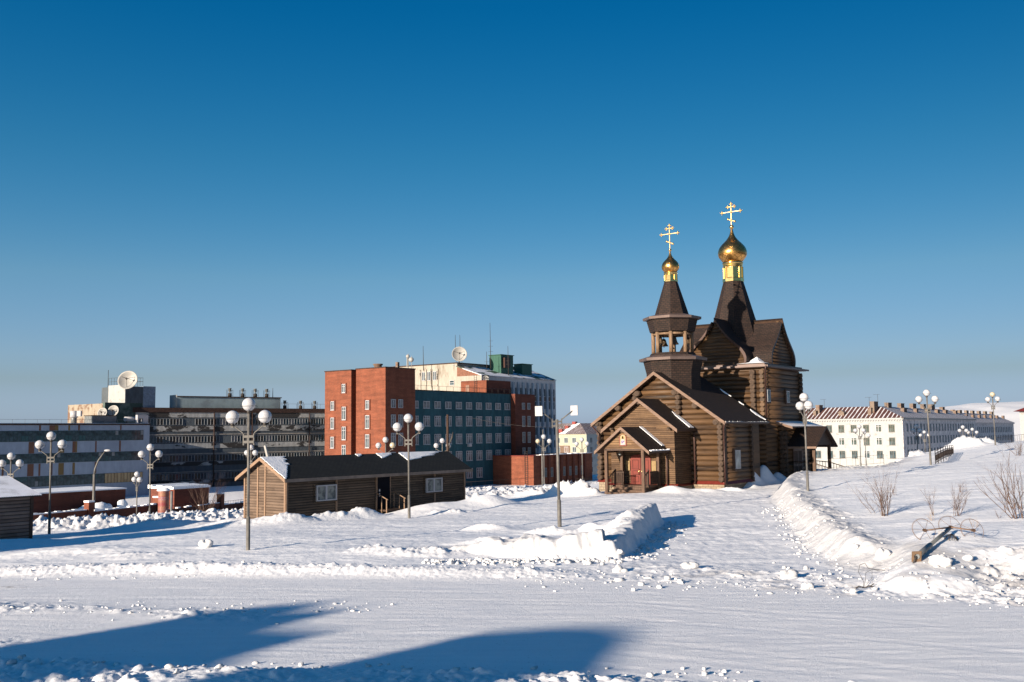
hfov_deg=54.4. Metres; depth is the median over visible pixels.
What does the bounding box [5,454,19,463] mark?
window
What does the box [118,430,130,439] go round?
window
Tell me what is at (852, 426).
window
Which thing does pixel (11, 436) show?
window
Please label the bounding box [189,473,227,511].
bare shrub
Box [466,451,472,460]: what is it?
window
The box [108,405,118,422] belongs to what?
satellite dish
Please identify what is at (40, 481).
window
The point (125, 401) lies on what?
lift tower
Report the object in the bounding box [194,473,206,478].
window
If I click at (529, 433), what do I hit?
window
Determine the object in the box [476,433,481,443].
window
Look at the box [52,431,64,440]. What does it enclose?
window
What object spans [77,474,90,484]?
window
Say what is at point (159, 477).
window
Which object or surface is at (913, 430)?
globe lamp post
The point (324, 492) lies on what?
window
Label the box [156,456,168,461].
window
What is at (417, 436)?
window
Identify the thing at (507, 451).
window
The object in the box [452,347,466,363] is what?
satellite dish
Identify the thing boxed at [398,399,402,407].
window
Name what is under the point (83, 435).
window
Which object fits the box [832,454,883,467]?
metal railing
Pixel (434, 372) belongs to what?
window
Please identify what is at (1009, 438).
metal railing
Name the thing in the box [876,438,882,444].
window
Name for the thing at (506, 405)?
window
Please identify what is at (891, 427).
window
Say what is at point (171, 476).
window
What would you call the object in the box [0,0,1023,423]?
sky
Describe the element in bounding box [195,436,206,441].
window
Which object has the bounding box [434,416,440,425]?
window
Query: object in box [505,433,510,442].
window
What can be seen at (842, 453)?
window
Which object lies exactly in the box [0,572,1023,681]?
road
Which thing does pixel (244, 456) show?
window
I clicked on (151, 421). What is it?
window
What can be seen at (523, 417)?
window
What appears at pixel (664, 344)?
church bell
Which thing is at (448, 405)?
window
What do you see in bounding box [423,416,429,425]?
window
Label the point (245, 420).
window
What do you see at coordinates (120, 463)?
grey panelled building
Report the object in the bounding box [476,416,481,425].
window
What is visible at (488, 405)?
window
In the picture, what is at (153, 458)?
window
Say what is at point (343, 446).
window
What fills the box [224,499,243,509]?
brick fence
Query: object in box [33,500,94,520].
brick fence
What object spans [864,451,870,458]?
window
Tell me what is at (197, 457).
window
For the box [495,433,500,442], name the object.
window
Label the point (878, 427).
window
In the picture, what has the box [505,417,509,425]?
window
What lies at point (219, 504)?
brick fence
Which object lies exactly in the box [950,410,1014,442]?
second apartment block
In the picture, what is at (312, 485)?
wooden cabin
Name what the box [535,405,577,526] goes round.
floodlight pole
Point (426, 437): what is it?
window
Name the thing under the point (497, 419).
window
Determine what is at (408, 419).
globe lamp post
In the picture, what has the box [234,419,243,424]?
window
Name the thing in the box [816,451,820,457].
window
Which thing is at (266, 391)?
roof fan
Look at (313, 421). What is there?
window
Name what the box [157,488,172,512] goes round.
advertising column
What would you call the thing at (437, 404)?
window
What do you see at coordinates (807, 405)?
globe lamp post
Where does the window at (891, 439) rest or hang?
in the white apartment block at (888, 427)
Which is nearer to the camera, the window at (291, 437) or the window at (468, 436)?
the window at (468, 436)
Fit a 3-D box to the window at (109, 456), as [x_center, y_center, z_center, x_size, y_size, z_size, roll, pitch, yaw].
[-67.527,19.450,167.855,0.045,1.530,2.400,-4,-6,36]
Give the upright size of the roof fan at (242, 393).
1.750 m
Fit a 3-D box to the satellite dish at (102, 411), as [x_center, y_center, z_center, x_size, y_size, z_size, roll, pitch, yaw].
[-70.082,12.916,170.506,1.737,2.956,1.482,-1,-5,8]
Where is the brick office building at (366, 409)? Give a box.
[324,354,535,486]
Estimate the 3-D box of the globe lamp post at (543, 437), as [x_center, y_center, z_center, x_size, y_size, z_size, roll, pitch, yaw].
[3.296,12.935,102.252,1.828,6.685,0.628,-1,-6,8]
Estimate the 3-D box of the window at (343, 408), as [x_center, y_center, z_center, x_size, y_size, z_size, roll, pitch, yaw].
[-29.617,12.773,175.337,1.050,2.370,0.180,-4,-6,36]
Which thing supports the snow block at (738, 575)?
on the path
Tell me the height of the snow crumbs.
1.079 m
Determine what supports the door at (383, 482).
in the wooden cabin
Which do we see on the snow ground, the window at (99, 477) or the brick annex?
the brick annex
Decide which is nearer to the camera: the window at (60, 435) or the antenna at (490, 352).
the window at (60, 435)
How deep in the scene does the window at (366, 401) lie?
172.16 m
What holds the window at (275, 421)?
in the decayed factory
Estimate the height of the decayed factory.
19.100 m
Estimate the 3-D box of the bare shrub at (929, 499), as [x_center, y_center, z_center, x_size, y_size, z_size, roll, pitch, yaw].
[16.594,6.290,39.798,0.968,1.504,0.707,-2,-5,15]
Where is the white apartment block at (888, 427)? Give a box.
[803,394,976,468]
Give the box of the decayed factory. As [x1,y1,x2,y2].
[133,395,324,489]
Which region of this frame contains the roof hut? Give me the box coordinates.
[84,415,116,422]
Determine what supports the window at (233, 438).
in the decayed factory
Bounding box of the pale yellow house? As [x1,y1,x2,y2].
[558,422,597,474]
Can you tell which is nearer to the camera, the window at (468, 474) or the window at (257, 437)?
the window at (468, 474)
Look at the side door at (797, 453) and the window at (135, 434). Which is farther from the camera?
the window at (135, 434)
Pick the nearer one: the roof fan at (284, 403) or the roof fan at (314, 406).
the roof fan at (284, 403)
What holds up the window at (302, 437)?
in the decayed factory
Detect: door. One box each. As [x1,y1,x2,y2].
[378,477,389,508]
[630,454,650,484]
[793,449,802,471]
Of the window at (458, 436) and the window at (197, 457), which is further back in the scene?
the window at (197, 457)
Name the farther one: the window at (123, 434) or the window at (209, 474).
the window at (209, 474)
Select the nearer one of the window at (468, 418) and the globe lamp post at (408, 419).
the globe lamp post at (408, 419)
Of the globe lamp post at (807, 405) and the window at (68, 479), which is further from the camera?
the window at (68, 479)
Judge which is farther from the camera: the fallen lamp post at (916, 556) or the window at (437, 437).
the window at (437, 437)
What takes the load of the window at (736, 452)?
in the wooden church
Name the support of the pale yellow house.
on the snow ground
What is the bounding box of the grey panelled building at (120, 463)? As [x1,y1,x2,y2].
[0,419,150,496]
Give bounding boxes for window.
[0,431,5,441]
[5,431,20,441]
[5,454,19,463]
[19,476,34,486]
[20,454,34,463]
[21,431,35,441]
[34,476,48,486]
[35,453,49,462]
[36,431,50,440]
[51,475,63,485]
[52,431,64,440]
[52,453,63,462]
[63,475,77,484]
[64,453,77,461]
[65,431,78,440]
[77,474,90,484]
[78,452,91,461]
[79,430,91,440]
[91,473,104,483]
[92,430,105,440]
[92,452,104,461]
[105,430,118,440]
[105,452,117,460]
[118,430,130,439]
[118,451,130,460]
[131,430,143,439]
[131,451,140,459]
[148,419,156,424]
[149,437,155,442]
[149,456,155,462]
[151,474,155,480]
[156,436,169,442]
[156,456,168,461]
[156,474,168,480]
[157,419,169,424]
[169,436,182,442]
[169,455,181,461]
[169,473,181,479]
[170,419,182,424]
[182,436,194,442]
[182,455,194,461]
[182,473,194,479]
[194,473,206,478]
[195,419,207,424]
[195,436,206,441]
[195,455,206,460]
[207,436,219,441]
[207,454,218,460]
[207,472,218,478]
[208,419,219,424]
[219,454,230,460]
[219,472,230,477]
[220,419,229,424]
[231,436,242,441]
[231,454,242,459]
[231,471,241,477]
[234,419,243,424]
[243,454,254,459]
[244,419,254,424]
[255,419,262,424]
[255,435,265,440]
[255,453,265,459]
[266,435,277,440]
[267,419,277,424]
[278,419,288,424]
[278,435,288,440]
[278,453,288,456]
[289,419,299,424]
[289,435,299,440]
[289,452,299,456]
[300,419,310,423]
[300,435,308,440]
[300,452,308,455]
[310,435,320,440]
[310,452,320,455]
[311,419,320,423]
[314,483,336,502]
[330,401,333,410]
[330,418,333,428]
[330,437,333,448]
[342,384,345,392]
[342,407,345,419]
[342,427,345,439]
[342,445,345,454]
[365,400,368,409]
[365,415,368,428]
[365,434,368,447]
[391,399,395,407]
[391,415,395,426]
[391,433,395,443]
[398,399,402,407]
[398,415,402,426]
[398,433,402,445]
[415,434,418,444]
[423,401,429,408]
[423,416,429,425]
[423,434,430,444]
[424,476,442,493]
[427,371,430,380]
[433,371,436,379]
[434,401,440,408]
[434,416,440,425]
[434,434,440,443]
[445,402,451,408]
[445,416,451,425]
[456,402,461,408]
[456,416,461,425]
[456,434,461,443]
[456,451,461,460]
[466,402,471,408]
[466,416,471,425]
[466,434,472,443]
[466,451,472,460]
[466,468,472,478]
[476,402,481,409]
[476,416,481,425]
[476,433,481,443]
[476,450,481,460]
[476,467,482,477]
[486,403,491,409]
[486,416,491,425]
[486,433,491,442]
[486,450,492,459]
[495,403,500,409]
[495,416,500,425]
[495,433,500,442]
[504,403,509,409]
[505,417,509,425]
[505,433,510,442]
[505,449,510,454]
[522,416,524,426]
[522,432,525,442]
[527,416,530,426]
[528,432,530,442]
[731,448,740,470]
[766,388,770,403]
[784,389,789,403]
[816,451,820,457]
[826,425,831,432]
[838,425,844,432]
[839,438,844,445]
[839,451,844,457]
[851,425,856,432]
[851,438,856,444]
[852,451,857,458]
[863,425,868,432]
[864,438,869,444]
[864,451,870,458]
[876,425,881,431]
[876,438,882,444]
[877,451,882,458]
[888,424,894,431]
[889,437,894,444]
[890,451,895,458]
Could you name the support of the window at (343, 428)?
in the brick office building at (366, 409)
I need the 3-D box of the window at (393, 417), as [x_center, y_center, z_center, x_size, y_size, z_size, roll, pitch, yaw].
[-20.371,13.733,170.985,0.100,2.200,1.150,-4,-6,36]
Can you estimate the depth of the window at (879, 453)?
231.43 m
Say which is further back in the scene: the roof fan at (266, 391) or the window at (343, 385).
the roof fan at (266, 391)
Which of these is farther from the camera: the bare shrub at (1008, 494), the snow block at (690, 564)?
the bare shrub at (1008, 494)
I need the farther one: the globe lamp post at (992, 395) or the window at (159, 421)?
the window at (159, 421)
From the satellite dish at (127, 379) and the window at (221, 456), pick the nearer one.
the satellite dish at (127, 379)
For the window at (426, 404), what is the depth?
180.44 m
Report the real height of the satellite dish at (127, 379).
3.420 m
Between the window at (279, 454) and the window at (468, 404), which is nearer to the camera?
the window at (468, 404)
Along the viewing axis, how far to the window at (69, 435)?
162.38 m
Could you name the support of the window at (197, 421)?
in the decayed factory
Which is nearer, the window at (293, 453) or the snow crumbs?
the snow crumbs
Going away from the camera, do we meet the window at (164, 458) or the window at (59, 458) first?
the window at (59, 458)
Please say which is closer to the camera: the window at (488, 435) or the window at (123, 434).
the window at (123, 434)
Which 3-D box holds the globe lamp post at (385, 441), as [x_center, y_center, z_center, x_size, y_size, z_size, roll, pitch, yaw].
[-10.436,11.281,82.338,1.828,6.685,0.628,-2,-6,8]
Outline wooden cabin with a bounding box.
[235,451,472,518]
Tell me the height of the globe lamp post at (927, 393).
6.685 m
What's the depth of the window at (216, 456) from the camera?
199.12 m
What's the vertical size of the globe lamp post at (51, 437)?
6.685 m
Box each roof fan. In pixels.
[226,388,231,396]
[239,388,245,396]
[263,389,268,396]
[283,400,287,407]
[297,401,303,408]
[311,401,317,408]
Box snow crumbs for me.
[0,493,1023,681]
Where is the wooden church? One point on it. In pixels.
(711, 405)
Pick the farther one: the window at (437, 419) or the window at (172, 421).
the window at (172, 421)
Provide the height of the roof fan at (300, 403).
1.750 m
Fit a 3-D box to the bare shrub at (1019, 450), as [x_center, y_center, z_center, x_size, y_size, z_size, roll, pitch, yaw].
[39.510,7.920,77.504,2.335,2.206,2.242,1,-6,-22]
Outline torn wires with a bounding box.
[855,563,884,587]
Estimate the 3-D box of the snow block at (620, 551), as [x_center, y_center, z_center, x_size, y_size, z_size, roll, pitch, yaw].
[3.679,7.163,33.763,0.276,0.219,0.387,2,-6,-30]
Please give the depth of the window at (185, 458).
195.86 m
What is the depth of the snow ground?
39.03 m
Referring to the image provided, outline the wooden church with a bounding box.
[590,202,844,493]
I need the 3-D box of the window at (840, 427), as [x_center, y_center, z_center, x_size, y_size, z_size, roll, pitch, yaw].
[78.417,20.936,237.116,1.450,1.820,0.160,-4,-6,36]
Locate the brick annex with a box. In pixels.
[493,451,592,484]
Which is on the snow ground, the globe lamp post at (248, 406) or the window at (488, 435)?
the globe lamp post at (248, 406)
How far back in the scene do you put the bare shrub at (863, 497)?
41.33 m
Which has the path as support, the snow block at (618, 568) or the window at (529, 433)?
the snow block at (618, 568)
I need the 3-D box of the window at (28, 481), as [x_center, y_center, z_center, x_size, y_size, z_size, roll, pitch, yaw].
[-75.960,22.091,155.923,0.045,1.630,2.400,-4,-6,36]
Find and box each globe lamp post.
[0,452,23,478]
[35,431,66,533]
[131,471,142,514]
[138,444,163,513]
[224,398,272,549]
[243,445,257,464]
[376,437,395,452]
[393,414,423,517]
[433,438,451,450]
[536,434,551,483]
[574,437,588,478]
[796,393,812,490]
[853,424,865,465]
[860,432,870,464]
[911,424,921,449]
[915,389,938,464]
[919,430,927,451]
[958,425,968,434]
[967,428,978,436]
[985,392,999,444]
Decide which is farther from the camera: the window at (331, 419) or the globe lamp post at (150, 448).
the window at (331, 419)
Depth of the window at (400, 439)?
172.13 m
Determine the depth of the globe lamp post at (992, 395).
97.66 m
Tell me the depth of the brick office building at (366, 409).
180.04 m
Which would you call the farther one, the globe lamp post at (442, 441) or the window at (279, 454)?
the window at (279, 454)
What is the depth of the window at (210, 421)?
199.80 m
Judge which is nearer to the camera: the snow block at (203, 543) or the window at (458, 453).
the snow block at (203, 543)
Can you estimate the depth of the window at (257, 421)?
205.92 m
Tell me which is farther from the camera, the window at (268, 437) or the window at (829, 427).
the window at (829, 427)
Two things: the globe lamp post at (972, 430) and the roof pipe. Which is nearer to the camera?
the globe lamp post at (972, 430)
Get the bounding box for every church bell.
[661,337,667,346]
[673,334,678,344]
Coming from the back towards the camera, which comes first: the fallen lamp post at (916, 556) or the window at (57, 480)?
the window at (57, 480)
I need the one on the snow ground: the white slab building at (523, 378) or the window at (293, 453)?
the white slab building at (523, 378)
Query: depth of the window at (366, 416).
171.90 m
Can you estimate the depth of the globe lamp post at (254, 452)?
86.38 m
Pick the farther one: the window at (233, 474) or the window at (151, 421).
the window at (233, 474)
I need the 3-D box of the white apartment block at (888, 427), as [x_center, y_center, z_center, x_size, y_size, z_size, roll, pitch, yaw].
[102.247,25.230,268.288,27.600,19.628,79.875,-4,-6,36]
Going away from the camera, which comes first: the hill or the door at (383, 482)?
the door at (383, 482)
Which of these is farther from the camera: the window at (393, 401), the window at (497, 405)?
the window at (497, 405)
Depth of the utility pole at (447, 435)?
91.53 m
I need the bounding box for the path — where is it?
[595,495,1023,605]
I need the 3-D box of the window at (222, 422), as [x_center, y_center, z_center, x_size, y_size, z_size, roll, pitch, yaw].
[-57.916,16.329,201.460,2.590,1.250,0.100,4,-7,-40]
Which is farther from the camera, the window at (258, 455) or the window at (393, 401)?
the window at (258, 455)
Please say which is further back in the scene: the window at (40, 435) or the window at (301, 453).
the window at (301, 453)
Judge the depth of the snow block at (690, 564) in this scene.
30.89 m
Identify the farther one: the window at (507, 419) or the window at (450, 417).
the window at (507, 419)
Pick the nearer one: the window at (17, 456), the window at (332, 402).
the window at (17, 456)
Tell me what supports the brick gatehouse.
on the snow ground
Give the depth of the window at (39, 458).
158.06 m
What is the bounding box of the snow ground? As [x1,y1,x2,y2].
[0,435,1023,681]
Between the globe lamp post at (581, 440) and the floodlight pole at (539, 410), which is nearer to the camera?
the floodlight pole at (539, 410)
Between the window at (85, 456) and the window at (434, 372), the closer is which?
the window at (85, 456)
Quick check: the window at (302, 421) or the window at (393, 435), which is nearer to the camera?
the window at (393, 435)
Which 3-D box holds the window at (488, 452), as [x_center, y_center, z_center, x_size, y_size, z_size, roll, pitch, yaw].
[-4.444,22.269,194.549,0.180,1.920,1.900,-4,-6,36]
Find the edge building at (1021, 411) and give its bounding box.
[1013,408,1023,440]
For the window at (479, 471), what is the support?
in the brick office building at (366, 409)
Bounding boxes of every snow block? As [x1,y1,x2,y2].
[198,539,213,547]
[612,564,627,571]
[617,549,624,554]
[680,561,698,568]
[730,573,742,576]
[779,569,798,578]
[801,582,813,588]
[852,543,858,549]
[875,547,891,558]
[928,554,952,566]
[962,554,972,560]
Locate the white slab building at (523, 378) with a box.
[393,354,555,452]
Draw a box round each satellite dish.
[97,408,106,414]
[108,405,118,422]
[118,371,137,388]
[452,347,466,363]
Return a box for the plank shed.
[0,476,41,538]
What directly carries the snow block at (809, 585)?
on the path
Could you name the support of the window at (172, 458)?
in the decayed factory
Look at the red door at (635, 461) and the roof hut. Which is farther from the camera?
the roof hut
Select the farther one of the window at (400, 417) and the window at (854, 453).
the window at (854, 453)
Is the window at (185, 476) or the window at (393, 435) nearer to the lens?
the window at (393, 435)
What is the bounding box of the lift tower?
[68,370,155,422]
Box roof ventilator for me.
[70,411,81,422]
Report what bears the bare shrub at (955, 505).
on the snow ground
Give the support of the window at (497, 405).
in the brick office building at (366, 409)
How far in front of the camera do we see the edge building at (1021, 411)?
174.12 m
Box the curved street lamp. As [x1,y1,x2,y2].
[92,449,110,509]
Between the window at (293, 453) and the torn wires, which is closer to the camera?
the torn wires
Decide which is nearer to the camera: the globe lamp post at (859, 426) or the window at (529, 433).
the globe lamp post at (859, 426)
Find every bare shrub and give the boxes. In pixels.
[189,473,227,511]
[841,474,874,512]
[854,459,900,515]
[919,485,937,515]
[949,479,971,515]
[972,449,1023,518]
[1003,435,1022,455]
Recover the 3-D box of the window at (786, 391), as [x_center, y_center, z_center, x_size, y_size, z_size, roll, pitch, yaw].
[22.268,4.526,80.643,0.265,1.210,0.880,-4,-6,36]
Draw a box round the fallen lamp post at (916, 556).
[911,516,983,562]
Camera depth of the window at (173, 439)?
194.60 m
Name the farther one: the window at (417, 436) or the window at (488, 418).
the window at (488, 418)
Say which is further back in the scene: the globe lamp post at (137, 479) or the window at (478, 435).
the window at (478, 435)
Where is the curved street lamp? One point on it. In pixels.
(94, 482)
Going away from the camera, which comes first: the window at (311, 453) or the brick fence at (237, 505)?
the brick fence at (237, 505)
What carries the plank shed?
on the snow ground
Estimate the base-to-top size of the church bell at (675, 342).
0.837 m
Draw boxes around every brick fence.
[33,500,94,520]
[94,496,157,516]
[169,492,224,511]
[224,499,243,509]
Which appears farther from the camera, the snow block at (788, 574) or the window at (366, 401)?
the window at (366, 401)
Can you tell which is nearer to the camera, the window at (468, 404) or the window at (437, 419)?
the window at (437, 419)
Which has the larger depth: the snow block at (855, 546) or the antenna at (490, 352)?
the antenna at (490, 352)
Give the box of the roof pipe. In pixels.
[123,417,135,422]
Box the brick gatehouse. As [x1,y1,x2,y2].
[148,483,209,509]
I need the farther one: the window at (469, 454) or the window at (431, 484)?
the window at (469, 454)
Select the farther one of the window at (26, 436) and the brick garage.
the window at (26, 436)
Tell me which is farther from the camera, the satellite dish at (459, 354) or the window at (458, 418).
the satellite dish at (459, 354)
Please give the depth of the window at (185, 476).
195.55 m
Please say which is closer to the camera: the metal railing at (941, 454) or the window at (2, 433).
the metal railing at (941, 454)
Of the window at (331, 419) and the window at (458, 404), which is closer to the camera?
the window at (331, 419)
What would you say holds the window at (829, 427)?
in the white apartment block at (888, 427)
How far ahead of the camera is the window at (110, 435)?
168.09 m
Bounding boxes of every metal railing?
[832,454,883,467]
[935,445,953,463]
[997,434,1023,443]
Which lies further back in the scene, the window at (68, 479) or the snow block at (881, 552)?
the window at (68, 479)
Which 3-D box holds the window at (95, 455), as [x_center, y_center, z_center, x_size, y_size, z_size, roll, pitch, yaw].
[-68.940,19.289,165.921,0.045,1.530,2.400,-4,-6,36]
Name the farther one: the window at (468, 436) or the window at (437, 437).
the window at (468, 436)
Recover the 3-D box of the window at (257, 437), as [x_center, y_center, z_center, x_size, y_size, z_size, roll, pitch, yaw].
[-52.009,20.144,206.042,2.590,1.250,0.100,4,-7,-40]
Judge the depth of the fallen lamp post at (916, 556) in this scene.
30.84 m
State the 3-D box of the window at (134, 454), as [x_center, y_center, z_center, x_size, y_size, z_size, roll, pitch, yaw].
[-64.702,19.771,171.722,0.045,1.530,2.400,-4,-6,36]
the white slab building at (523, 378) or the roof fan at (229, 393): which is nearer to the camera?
the roof fan at (229, 393)
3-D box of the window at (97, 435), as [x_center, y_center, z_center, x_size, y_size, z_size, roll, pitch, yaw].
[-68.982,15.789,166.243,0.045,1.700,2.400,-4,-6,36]
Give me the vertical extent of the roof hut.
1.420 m
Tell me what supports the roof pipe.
on the grey panelled building at (120, 463)
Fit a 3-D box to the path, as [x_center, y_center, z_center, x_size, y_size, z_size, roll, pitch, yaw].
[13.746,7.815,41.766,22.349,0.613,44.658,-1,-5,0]
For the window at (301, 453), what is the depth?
212.22 m
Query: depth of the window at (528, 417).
204.44 m
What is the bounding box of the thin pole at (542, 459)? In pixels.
[541,429,543,484]
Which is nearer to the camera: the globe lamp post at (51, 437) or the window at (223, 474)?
the globe lamp post at (51, 437)
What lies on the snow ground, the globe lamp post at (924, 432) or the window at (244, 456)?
the globe lamp post at (924, 432)
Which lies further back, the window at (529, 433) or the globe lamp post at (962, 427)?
the window at (529, 433)
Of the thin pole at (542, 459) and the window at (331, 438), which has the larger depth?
the window at (331, 438)
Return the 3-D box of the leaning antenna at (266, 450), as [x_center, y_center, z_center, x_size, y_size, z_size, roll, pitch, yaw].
[-13.352,6.090,54.206,0.140,0.850,0.080,-31,-22,32]
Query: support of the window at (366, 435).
in the brick office building at (366, 409)
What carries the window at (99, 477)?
in the grey panelled building at (120, 463)
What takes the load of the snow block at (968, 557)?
on the snow ground
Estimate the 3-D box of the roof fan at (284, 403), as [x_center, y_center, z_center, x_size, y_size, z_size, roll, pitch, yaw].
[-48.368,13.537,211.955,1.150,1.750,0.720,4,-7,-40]
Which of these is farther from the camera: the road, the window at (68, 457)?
the window at (68, 457)
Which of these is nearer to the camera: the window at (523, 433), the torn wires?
the torn wires
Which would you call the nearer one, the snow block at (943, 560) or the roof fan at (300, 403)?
the snow block at (943, 560)
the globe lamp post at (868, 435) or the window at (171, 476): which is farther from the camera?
the window at (171, 476)
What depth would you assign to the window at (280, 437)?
209.31 m
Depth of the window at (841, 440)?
236.86 m
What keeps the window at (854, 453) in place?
in the white apartment block at (888, 427)
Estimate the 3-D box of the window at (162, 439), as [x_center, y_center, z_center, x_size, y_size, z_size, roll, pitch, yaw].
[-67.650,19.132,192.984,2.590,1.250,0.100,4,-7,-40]
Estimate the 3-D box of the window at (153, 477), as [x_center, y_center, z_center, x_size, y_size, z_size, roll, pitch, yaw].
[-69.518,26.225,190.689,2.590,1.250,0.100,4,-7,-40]
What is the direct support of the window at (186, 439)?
in the decayed factory
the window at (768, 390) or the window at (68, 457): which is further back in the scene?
the window at (68, 457)
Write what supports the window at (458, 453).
in the brick office building at (366, 409)
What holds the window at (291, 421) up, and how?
in the decayed factory
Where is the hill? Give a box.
[935,401,1023,441]
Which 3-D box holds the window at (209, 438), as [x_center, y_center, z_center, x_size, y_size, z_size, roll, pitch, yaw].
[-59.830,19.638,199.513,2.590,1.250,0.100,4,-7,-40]
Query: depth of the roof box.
173.60 m
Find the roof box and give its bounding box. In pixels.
[135,415,147,422]
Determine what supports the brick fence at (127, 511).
on the snow ground
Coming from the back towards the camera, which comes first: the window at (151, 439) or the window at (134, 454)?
the window at (151, 439)
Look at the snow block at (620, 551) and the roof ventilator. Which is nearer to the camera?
the snow block at (620, 551)
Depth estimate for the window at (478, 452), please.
191.87 m
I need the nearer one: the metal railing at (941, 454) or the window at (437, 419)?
the metal railing at (941, 454)
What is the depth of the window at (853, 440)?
235.19 m
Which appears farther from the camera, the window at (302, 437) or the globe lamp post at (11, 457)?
the window at (302, 437)
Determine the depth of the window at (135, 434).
172.03 m
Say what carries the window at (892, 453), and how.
in the white apartment block at (888, 427)
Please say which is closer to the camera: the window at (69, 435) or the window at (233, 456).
the window at (69, 435)
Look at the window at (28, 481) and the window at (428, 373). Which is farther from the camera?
the window at (428, 373)
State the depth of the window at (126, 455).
169.82 m
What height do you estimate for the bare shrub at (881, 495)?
2.678 m
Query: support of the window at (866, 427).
in the white apartment block at (888, 427)
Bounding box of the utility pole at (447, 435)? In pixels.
[446,415,452,451]
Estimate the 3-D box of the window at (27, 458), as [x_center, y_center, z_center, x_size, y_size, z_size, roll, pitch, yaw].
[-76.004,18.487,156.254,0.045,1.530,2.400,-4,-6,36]
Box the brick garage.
[33,486,127,512]
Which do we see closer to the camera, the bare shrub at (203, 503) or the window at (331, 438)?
the bare shrub at (203, 503)
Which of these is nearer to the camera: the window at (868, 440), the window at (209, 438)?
the window at (209, 438)
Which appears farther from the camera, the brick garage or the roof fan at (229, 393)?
the roof fan at (229, 393)
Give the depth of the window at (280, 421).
209.59 m
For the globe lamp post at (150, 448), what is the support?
on the snow ground
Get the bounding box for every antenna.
[264,445,268,456]
[490,337,492,368]
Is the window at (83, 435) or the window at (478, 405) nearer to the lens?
the window at (83, 435)
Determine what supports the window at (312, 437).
in the decayed factory

